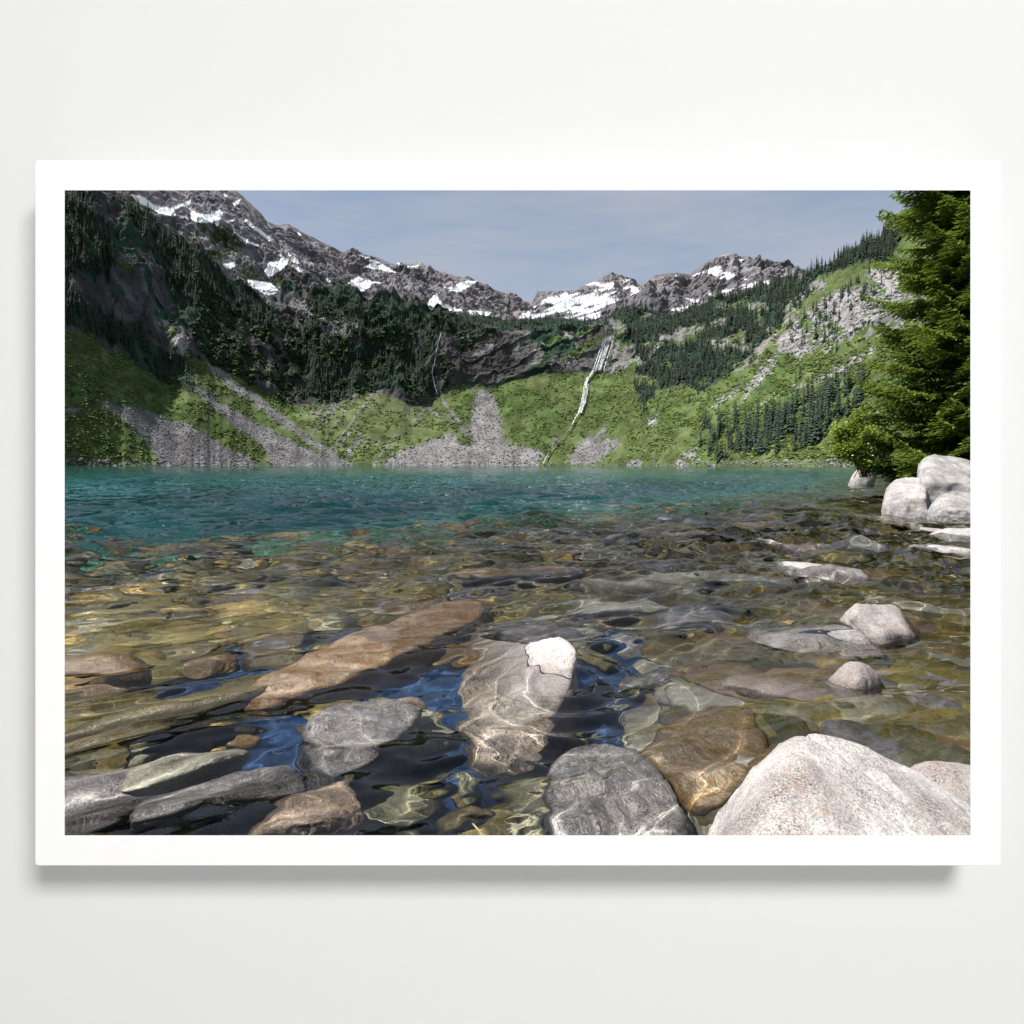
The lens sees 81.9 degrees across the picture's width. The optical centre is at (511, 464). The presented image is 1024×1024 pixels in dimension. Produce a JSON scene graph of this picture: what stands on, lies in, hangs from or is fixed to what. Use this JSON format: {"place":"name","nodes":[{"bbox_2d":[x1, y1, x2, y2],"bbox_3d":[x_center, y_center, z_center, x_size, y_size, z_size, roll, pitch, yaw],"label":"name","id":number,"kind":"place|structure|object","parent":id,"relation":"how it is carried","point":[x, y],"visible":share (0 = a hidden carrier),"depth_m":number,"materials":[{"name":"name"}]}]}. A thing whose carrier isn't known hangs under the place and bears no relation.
{"place":"outdoors","nodes":[
{"label":"outdoors","id":0,"kind":"place"},
{"bbox_2d":[101,190,534,319],"bbox_3d":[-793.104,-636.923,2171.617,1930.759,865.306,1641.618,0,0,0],"label":"mountain","id":1,"kind":"structure","parent":0,"point":[235,232],"depth_m":1834.93,"materials":[{"name":"grey stone"}]},
{"bbox_2d":[0,0,1023,1023],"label":"wall","id":2,"kind":"structure","parent":0,"point":[510,81],"depth_m":0.75,"materials":[{"name":"paint"}]},
{"bbox_2d":[35,160,1000,864],"bbox_3d":[0.007,0.057,0.723,1.158,0.849,0.046,0,0,0],"label":"picture frame","id":3,"kind":"object","parent":2,"relation":"attached to","point":[57,178],"visible":1,"depth_m":0.70,"materials":[{"name":"white paper"}]},
{"bbox_2d":[65,190,960,466],"bbox_3d":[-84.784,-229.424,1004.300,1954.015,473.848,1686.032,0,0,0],"label":"hillside","id":4,"kind":"structure","parent":0,"point":[506,358],"depth_m":930.05,"materials":[{"name":"green plant"}]},
{"bbox_2d":[65,190,275,391],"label":"forest","id":5,"kind":"object","parent":4,"relation":"on","point":[78,200],"visible":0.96,"depth_m":893.59,"materials":[{"name":"green plant"}]},
{"bbox_2d":[192,270,475,404],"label":"shrubs","id":6,"kind":"object","parent":4,"relation":"on","point":[242,346],"visible":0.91,"depth_m":1081.06,"materials":[{"name":"green plant"}]},
{"bbox_2d":[65,290,639,465],"bbox_3d":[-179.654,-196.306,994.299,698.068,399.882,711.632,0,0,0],"label":"talus","id":7,"kind":"structure","parent":4,"relation":"on","point":[283,454],"depth_m":887.38,"materials":[{"name":"grey stone"}]},
{"bbox_2d":[286,327,438,399],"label":"forest","id":8,"kind":"object","parent":4,"relation":"on","point":[352,378],"visible":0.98,"depth_m":1096.47,"materials":[{"name":"green plant"}]},
{"bbox_2d":[307,284,591,343],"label":"forest","id":9,"kind":"object","parent":4,"relation":"on","point":[519,321],"visible":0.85,"depth_m":1213.51,"materials":[{"name":"green plant"}]},
{"bbox_2d":[65,458,853,466],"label":"shoreline","id":10,"kind":"structure","parent":4,"relation":"on","point":[592,462],"depth_m":653.42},
{"bbox_2d":[65,261,946,461],"bbox_3d":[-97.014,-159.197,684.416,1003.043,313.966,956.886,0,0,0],"label":"shrubs","id":11,"kind":"object","parent":4,"relation":"on","point":[869,402],"visible":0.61,"depth_m":758.71,"materials":[{"name":"green plant"}]},
{"bbox_2d":[543,335,613,463],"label":"waterfall","id":12,"kind":"structure","parent":4,"relation":"on","point":[588,377],"depth_m":1018.35,"materials":[{"name":"liquid"}]},
{"bbox_2d":[697,430,702,445],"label":"conifer","id":13,"kind":"object","parent":4,"relation":"on","point":[700,440],"visible":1,"depth_m":654.53,"materials":[{"name":"green plant"}]},
{"bbox_2d":[701,407,705,428],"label":"conifer","id":14,"kind":"object","parent":4,"relation":"on","point":[703,422],"visible":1,"depth_m":682.03,"materials":[{"name":"green plant"}]},
{"bbox_2d":[706,439,711,455],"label":"conifer","id":15,"kind":"object","parent":4,"relation":"on","point":[708,451],"visible":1,"depth_m":623.55,"materials":[{"name":"green plant"}]},
{"bbox_2d":[715,436,720,462],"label":"conifer","id":16,"kind":"object","parent":4,"relation":"on","point":[717,458],"visible":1,"depth_m":596.38,"materials":[{"name":"green plant"}]},
{"bbox_2d":[717,418,720,437],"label":"conifer","id":17,"kind":"object","parent":4,"relation":"on","point":[718,425],"visible":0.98,"depth_m":634.91,"materials":[{"name":"green plant"}]},
{"bbox_2d":[719,413,722,431],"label":"conifer","id":18,"kind":"object","parent":4,"relation":"on","point":[720,423],"visible":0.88,"depth_m":641.81,"materials":[{"name":"green plant"}]},
{"bbox_2d":[719,436,723,457],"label":"conifer","id":19,"kind":"object","parent":4,"relation":"on","point":[721,454],"visible":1,"depth_m":596.84,"materials":[{"name":"green plant"}]},
{"bbox_2d":[725,416,728,435],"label":"conifer","id":20,"kind":"object","parent":4,"relation":"on","point":[727,429],"visible":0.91,"depth_m":626.88,"materials":[{"name":"green plant"}]},
{"bbox_2d":[737,428,741,451],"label":"conifer","id":21,"kind":"object","parent":4,"relation":"on","point":[739,445],"visible":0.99,"depth_m":578.47,"materials":[{"name":"green plant"}]},
{"bbox_2d":[740,410,748,440],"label":"conifer","id":22,"kind":"object","parent":4,"relation":"on","point":[745,416],"visible":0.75,"depth_m":584.90,"materials":[{"name":"green plant"}]},
{"bbox_2d":[742,420,748,445],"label":"conifer","id":23,"kind":"object","parent":4,"relation":"on","point":[745,435],"visible":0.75,"depth_m":578.53,"materials":[{"name":"green plant"}]},
{"bbox_2d":[746,404,751,430],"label":"conifer","id":24,"kind":"object","parent":4,"relation":"on","point":[748,418],"visible":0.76,"depth_m":595.14,"materials":[{"name":"green plant"}]},
{"bbox_2d":[747,434,751,452],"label":"conifer","id":25,"kind":"object","parent":4,"relation":"on","point":[749,447],"visible":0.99,"depth_m":562.18,"materials":[{"name":"green plant"}]},
{"bbox_2d":[748,425,752,444],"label":"conifer","id":26,"kind":"object","parent":4,"relation":"on","point":[751,436],"visible":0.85,"depth_m":569.47,"materials":[{"name":"green plant"}]},
{"bbox_2d":[751,425,755,445],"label":"conifer","id":27,"kind":"object","parent":4,"relation":"on","point":[753,437],"visible":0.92,"depth_m":563.93,"materials":[{"name":"green plant"}]},
{"bbox_2d":[754,398,759,416],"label":"conifer","id":28,"kind":"object","parent":4,"relation":"on","point":[757,408],"visible":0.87,"depth_m":602.78,"materials":[{"name":"green plant"}]},
{"bbox_2d":[756,428,760,451],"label":"conifer","id":29,"kind":"object","parent":4,"relation":"on","point":[759,440],"visible":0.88,"depth_m":542.35,"materials":[{"name":"green plant"}]},
{"bbox_2d":[601,194,922,415],"bbox_3d":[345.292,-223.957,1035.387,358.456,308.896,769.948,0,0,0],"label":"forest","id":30,"kind":"object","parent":4,"relation":"on","point":[885,241],"visible":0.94,"depth_m":887.18,"materials":[{"name":"green plant"}]},
{"bbox_2d":[758,431,765,453],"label":"conifer","id":31,"kind":"object","parent":4,"relation":"on","point":[761,448],"visible":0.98,"depth_m":537.50,"materials":[{"name":"green plant"}]},
{"bbox_2d":[761,413,765,434],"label":"conifer","id":32,"kind":"object","parent":4,"relation":"on","point":[764,425],"visible":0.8,"depth_m":559.77,"materials":[{"name":"green plant"}]},
{"bbox_2d":[762,429,766,451],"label":"conifer","id":33,"kind":"object","parent":4,"relation":"on","point":[765,440],"visible":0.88,"depth_m":534.88,"materials":[{"name":"green plant"}]},
{"bbox_2d":[765,408,770,433],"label":"conifer","id":34,"kind":"object","parent":4,"relation":"on","point":[768,416],"visible":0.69,"depth_m":547.73,"materials":[{"name":"green plant"}]},
{"bbox_2d":[639,264,906,465],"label":"talus","id":35,"kind":"structure","parent":4,"relation":"on","point":[855,298],"depth_m":624.64,"materials":[{"name":"grey stone"}]},
{"bbox_2d":[770,395,777,419],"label":"conifer","id":36,"kind":"object","parent":4,"relation":"on","point":[774,409],"visible":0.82,"depth_m":565.99,"materials":[{"name":"green plant"}]},
{"bbox_2d":[771,413,778,441],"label":"conifer","id":37,"kind":"object","parent":4,"relation":"on","point":[774,435],"visible":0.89,"depth_m":531.70,"materials":[{"name":"green plant"}]},
{"bbox_2d":[775,428,781,451],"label":"conifer","id":38,"kind":"object","parent":4,"relation":"on","point":[778,444],"visible":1,"depth_m":513.87,"materials":[{"name":"green plant"}]},
{"bbox_2d":[779,417,786,438],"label":"conifer","id":39,"kind":"object","parent":4,"relation":"on","point":[783,436],"visible":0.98,"depth_m":523.52,"materials":[{"name":"green plant"}]},
{"bbox_2d":[785,389,788,413],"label":"conifer","id":40,"kind":"object","parent":4,"relation":"on","point":[787,401],"visible":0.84,"depth_m":555.29,"materials":[{"name":"green plant"}]},
{"bbox_2d":[784,408,790,432],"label":"conifer","id":41,"kind":"object","parent":4,"relation":"on","point":[788,418],"visible":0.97,"depth_m":524.01,"materials":[{"name":"green plant"}]},
{"bbox_2d":[786,406,795,431],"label":"conifer","id":42,"kind":"object","parent":4,"relation":"on","point":[791,428],"visible":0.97,"depth_m":520.86,"materials":[{"name":"green plant"}]},
{"bbox_2d":[790,389,794,412],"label":"conifer","id":43,"kind":"object","parent":4,"relation":"on","point":[792,403],"visible":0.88,"depth_m":549.04,"materials":[{"name":"green plant"}]},
{"bbox_2d":[791,426,797,450],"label":"conifer","id":44,"kind":"object","parent":4,"relation":"on","point":[794,444],"visible":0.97,"depth_m":492.00,"materials":[{"name":"green plant"}]},
{"bbox_2d":[793,387,798,410],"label":"conifer","id":45,"kind":"object","parent":4,"relation":"on","point":[796,408],"visible":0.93,"depth_m":545.54,"materials":[{"name":"green plant"}]},
{"bbox_2d":[793,420,798,440],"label":"conifer","id":46,"kind":"object","parent":4,"relation":"on","point":[796,430],"visible":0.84,"depth_m":504.67,"materials":[{"name":"green plant"}]},
{"bbox_2d":[797,422,802,445],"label":"conifer","id":47,"kind":"object","parent":4,"relation":"on","point":[798,437],"visible":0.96,"depth_m":490.09,"materials":[{"name":"green plant"}]},
{"bbox_2d":[800,406,804,430],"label":"conifer","id":48,"kind":"object","parent":4,"relation":"on","point":[802,422],"visible":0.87,"depth_m":506.52,"materials":[{"name":"green plant"}]},
{"bbox_2d":[800,383,805,404],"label":"conifer","id":49,"kind":"object","parent":4,"relation":"on","point":[803,393],"visible":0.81,"depth_m":541.45,"materials":[{"name":"green plant"}]},
{"bbox_2d":[800,420,807,446],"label":"conifer","id":50,"kind":"object","parent":4,"relation":"on","point":[802,440],"visible":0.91,"depth_m":481.69,"materials":[{"name":"green plant"}]},
{"bbox_2d":[803,426,805,448],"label":"conifer","id":51,"kind":"object","parent":4,"relation":"on","point":[804,437],"visible":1,"depth_m":478.93,"materials":[{"name":"green plant"}]},
{"bbox_2d":[802,401,810,433],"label":"conifer","id":52,"kind":"object","parent":4,"relation":"on","point":[807,414],"visible":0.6,"depth_m":490.54,"materials":[{"name":"green plant"}]},
{"bbox_2d":[804,378,808,400],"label":"conifer","id":53,"kind":"object","parent":4,"relation":"on","point":[807,390],"visible":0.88,"depth_m":537.75,"materials":[{"name":"green plant"}]},
{"bbox_2d":[805,421,811,444],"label":"conifer","id":54,"kind":"object","parent":4,"relation":"on","point":[809,427],"visible":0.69,"depth_m":474.44,"materials":[{"name":"green plant"}]},
{"bbox_2d":[805,392,813,419],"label":"conifer","id":55,"kind":"object","parent":4,"relation":"on","point":[810,403],"visible":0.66,"depth_m":507.22,"materials":[{"name":"green plant"}]},
{"bbox_2d":[807,405,815,445],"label":"conifer","id":56,"kind":"object","parent":4,"relation":"on","point":[811,435],"visible":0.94,"depth_m":468.27,"materials":[{"name":"green plant"}]},
{"bbox_2d":[808,370,815,404],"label":"conifer","id":57,"kind":"object","parent":4,"relation":"on","point":[812,383],"visible":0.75,"depth_m":520.92,"materials":[{"name":"green plant"}]},
{"bbox_2d":[813,324,817,339],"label":"conifer","id":58,"kind":"object","parent":4,"relation":"on","point":[815,335],"visible":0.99,"depth_m":638.26,"materials":[{"name":"green plant"}]},
{"bbox_2d":[811,409,822,442],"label":"conifer","id":59,"kind":"object","parent":4,"relation":"on","point":[817,437],"visible":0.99,"depth_m":460.49,"materials":[{"name":"green plant"}]},
{"bbox_2d":[820,383,823,409],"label":"conifer","id":60,"kind":"object","parent":4,"relation":"on","point":[821,393],"visible":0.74,"depth_m":492.67,"materials":[{"name":"green plant"}]},
{"bbox_2d":[822,389,826,417],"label":"conifer","id":61,"kind":"object","parent":4,"relation":"on","point":[825,403],"visible":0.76,"depth_m":481.19,"materials":[{"name":"green plant"}]},
{"bbox_2d":[822,373,827,409],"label":"conifer","id":62,"kind":"object","parent":4,"relation":"on","point":[826,382],"visible":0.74,"depth_m":487.66,"materials":[{"name":"green plant"}]},
{"bbox_2d":[822,411,828,435],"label":"conifer","id":63,"kind":"object","parent":4,"relation":"on","point":[825,426],"visible":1,"depth_m":456.96,"materials":[{"name":"green plant"}]},
{"bbox_2d":[823,382,832,411],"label":"conifer","id":64,"kind":"object","parent":4,"relation":"on","point":[828,396],"visible":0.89,"depth_m":483.36,"materials":[{"name":"green plant"}]},
{"bbox_2d":[826,403,829,427],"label":"conifer","id":65,"kind":"object","parent":4,"relation":"on","point":[827,409],"visible":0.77,"depth_m":463.59,"materials":[{"name":"green plant"}]},
{"bbox_2d":[828,395,833,420],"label":"conifer","id":66,"kind":"object","parent":4,"relation":"on","point":[831,418],"visible":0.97,"depth_m":464.65,"materials":[{"name":"green plant"}]},
{"bbox_2d":[830,375,835,401],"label":"conifer","id":67,"kind":"object","parent":4,"relation":"on","point":[832,389],"visible":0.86,"depth_m":488.33,"materials":[{"name":"green plant"}]},
{"bbox_2d":[834,364,837,387],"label":"conifer","id":68,"kind":"object","parent":4,"relation":"on","point":[835,380],"visible":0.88,"depth_m":502.89,"materials":[{"name":"green plant"}]},
{"bbox_2d":[835,372,840,393],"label":"conifer","id":69,"kind":"object","parent":4,"relation":"on","point":[838,385],"visible":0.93,"depth_m":488.19,"materials":[{"name":"green plant"}]},
{"bbox_2d":[835,391,841,421],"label":"conifer","id":70,"kind":"object","parent":4,"relation":"on","point":[837,416],"visible":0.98,"depth_m":451.40,"materials":[{"name":"green plant"}]},
{"bbox_2d":[835,388,842,415],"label":"conifer","id":71,"kind":"object","parent":4,"relation":"on","point":[838,405],"visible":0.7,"depth_m":456.55,"materials":[{"name":"green plant"}]},
{"bbox_2d":[841,359,846,389],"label":"conifer","id":72,"kind":"object","parent":4,"relation":"on","point":[844,374],"visible":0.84,"depth_m":479.79,"materials":[{"name":"green plant"}]},
{"bbox_2d":[841,366,851,393],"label":"conifer","id":73,"kind":"object","parent":4,"relation":"on","point":[847,372],"visible":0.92,"depth_m":470.27,"materials":[{"name":"green plant"}]},
{"bbox_2d":[844,386,850,416],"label":"conifer","id":74,"kind":"object","parent":4,"relation":"on","point":[847,409],"visible":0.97,"depth_m":441.40,"materials":[{"name":"green plant"}]},
{"bbox_2d":[846,364,851,388],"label":"conifer","id":75,"kind":"object","parent":4,"relation":"on","point":[849,379],"visible":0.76,"depth_m":472.71,"materials":[{"name":"green plant"}]},
{"bbox_2d":[850,388,858,410],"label":"conifer","id":76,"kind":"object","parent":4,"relation":"on","point":[856,403],"visible":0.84,"depth_m":432.89,"materials":[{"name":"green plant"}]},
{"bbox_2d":[852,365,858,398],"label":"conifer","id":77,"kind":"object","parent":4,"relation":"on","point":[854,390],"visible":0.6,"depth_m":448.43,"materials":[{"name":"green plant"}]},
{"bbox_2d":[855,382,862,406],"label":"conifer","id":78,"kind":"object","parent":4,"relation":"on","point":[859,396],"visible":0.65,"depth_m":431.06,"materials":[{"name":"green plant"}]},
{"bbox_2d":[855,368,863,400],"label":"conifer","id":79,"kind":"object","parent":4,"relation":"on","point":[859,376],"visible":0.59,"depth_m":436.51,"materials":[{"name":"green plant"}]},
{"bbox_2d":[860,358,864,384],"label":"conifer","id":80,"kind":"object","parent":4,"relation":"on","point":[863,374],"visible":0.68,"depth_m":451.36,"materials":[{"name":"green plant"}]},
{"bbox_2d":[65,465,969,834],"bbox_3d":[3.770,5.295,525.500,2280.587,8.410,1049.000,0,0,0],"label":"lake","id":81,"kind":"structure","parent":0,"point":[313,649],"depth_m":4.80,"materials":[{"name":"teal liquid"}]},
{"bbox_2d":[236,190,920,303],"label":"sky","id":82,"kind":"structure","parent":0,"point":[524,243],"materials":[{"name":"blue"}]},
{"bbox_2d":[528,272,640,320],"bbox_3d":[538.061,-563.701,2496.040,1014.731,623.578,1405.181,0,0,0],"label":"mountain","id":83,"kind":"structure","parent":0,"point":[598,299],"depth_m":2107.76,"materials":[{"name":"white snow"}]},
{"bbox_2d":[611,253,804,315],"bbox_3d":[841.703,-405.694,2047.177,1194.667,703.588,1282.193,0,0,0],"label":"mountain","id":84,"kind":"structure","parent":0,"point":[670,292],"depth_m":1786.50,"materials":[{"name":"grey stone"}]},
{"bbox_3d":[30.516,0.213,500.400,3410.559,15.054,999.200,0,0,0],"label":"lake bed","id":85,"kind":"structure","parent":0,"visible":0},
{"bbox_2d":[525,637,576,677],"bbox_3d":[0.045,1.879,4.385,0.853,1.179,2.050,0,0,0],"label":"rock","id":86,"kind":"object","parent":85,"relation":"on","point":[556,655],"visible":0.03,"depth_m":4.23,"materials":[{"name":"white stone"}]},
{"bbox_2d":[782,561,820,567],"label":"rock","id":87,"kind":"object","parent":85,"relation":"on","point":[801,564],"visible":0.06,"depth_m":7.98,"materials":[{"name":"stone"}]},
{"bbox_2d":[708,733,969,834],"bbox_3d":[1.376,1.616,2.202,1.760,1.009,0.830,0,0,-17],"label":"rock","id":88,"kind":"object","parent":85,"relation":"on","point":[814,784],"visible":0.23,"depth_m":2.17,"materials":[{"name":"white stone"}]},
{"bbox_2d":[828,661,881,689],"bbox_3d":[2.296,1.617,3.872,0.493,0.594,0.298,0,0,0],"label":"rock","id":89,"kind":"object","parent":85,"relation":"on","point":[855,675],"visible":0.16,"depth_m":3.87,"materials":[{"name":"grey stone"}]},
{"bbox_2d":[848,468,875,486],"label":"rock","id":90,"kind":"object","parent":85,"relation":"on","point":[856,480],"visible":0.37,"depth_m":37.53,"materials":[{"name":"white stone"}]},
{"bbox_2d":[828,404,902,477],"bbox_3d":[14.959,-1.007,24.963,3.182,3.113,2.775,0,0,0],"label":"flowering bush","id":91,"kind":"object","parent":85,"relation":"on","point":[848,446],"visible":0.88,"depth_m":24.71,"materials":[{"name":"green plant"}]},
{"bbox_2d":[840,603,914,644],"bbox_3d":[3.266,1.560,5.282,0.780,0.620,0.620,6,-2,-25],"label":"rock","id":92,"kind":"object","parent":85,"relation":"on","point":[881,624],"visible":0.51,"depth_m":5.07,"materials":[{"name":"grey stone"}]},
{"bbox_2d":[881,477,927,518],"bbox_3d":[10.725,1.195,16.151,1.102,1.677,1.638,0,0,32],"label":"rock","id":93,"kind":"object","parent":85,"relation":"on","point":[905,497],"visible":0.52,"depth_m":15.68,"materials":[{"name":"stone"}]},
{"bbox_2d":[848,190,969,486],"bbox_3d":[18.729,-13.649,23.162,9.858,30.401,9.830,0,0,23],"label":"fir tree","id":94,"kind":"object","parent":85,"relation":"on","point":[945,280],"visible":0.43,"depth_m":22.91,"materials":[{"name":"green plant"}]},
{"bbox_2d":[895,224,969,459],"bbox_3d":[23.775,-6.200,31.016,7.241,15.400,7.253,0,0,0],"label":"fir tree","id":95,"kind":"object","parent":85,"relation":"on","point":[911,435],"visible":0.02,"depth_m":32.35,"materials":[{"name":"green plant"}]},
{"bbox_2d":[911,761,969,802],"bbox_3d":[1.983,1.640,2.649,0.550,0.600,0.500,8,0,0],"label":"rock","id":96,"kind":"object","parent":85,"relation":"on","point":[954,777],"visible":0.1,"depth_m":2.60,"materials":[{"name":"grey stone"}]},
{"bbox_2d":[917,454,969,508],"bbox_3d":[12.813,0.876,16.621,3.806,2.369,2.020,0,0,0],"label":"rock","id":97,"kind":"object","parent":85,"relation":"on","point":[938,475],"visible":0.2,"depth_m":16.31,"materials":[{"name":"stone"}]},
{"bbox_2d":[921,545,969,554],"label":"rock","id":98,"kind":"object","parent":85,"relation":"on","point":[950,549],"visible":0.11,"depth_m":9.12,"materials":[{"name":"stone"}]},
{"bbox_2d":[926,492,969,523],"bbox_3d":[11.567,1.375,14.697,2.473,1.352,1.282,0,0,0],"label":"rock","id":99,"kind":"object","parent":85,"relation":"on","point":[953,507],"visible":0.2,"depth_m":14.54,"materials":[{"name":"stone"}]},
{"bbox_2d":[929,528,969,535],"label":"rock","id":100,"kind":"object","parent":85,"relation":"on","point":[962,531],"visible":0.14,"depth_m":11.38,"materials":[{"name":"stone"}]},
{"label":"pebbles","id":101,"kind":"object","parent":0,"visible":0},
{"bbox_2d":[819,629,870,644],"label":"rock","id":102,"kind":"object","parent":101,"relation":"on","point":[853,636],"visible":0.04,"depth_m":4.96,"materials":[{"name":"stone"}]},
{"bbox_2d":[920,527,940,530],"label":"rock","id":103,"kind":"object","parent":101,"relation":"on","point":[929,529],"visible":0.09,"depth_m":12.86,"materials":[{"name":"grey stone"}]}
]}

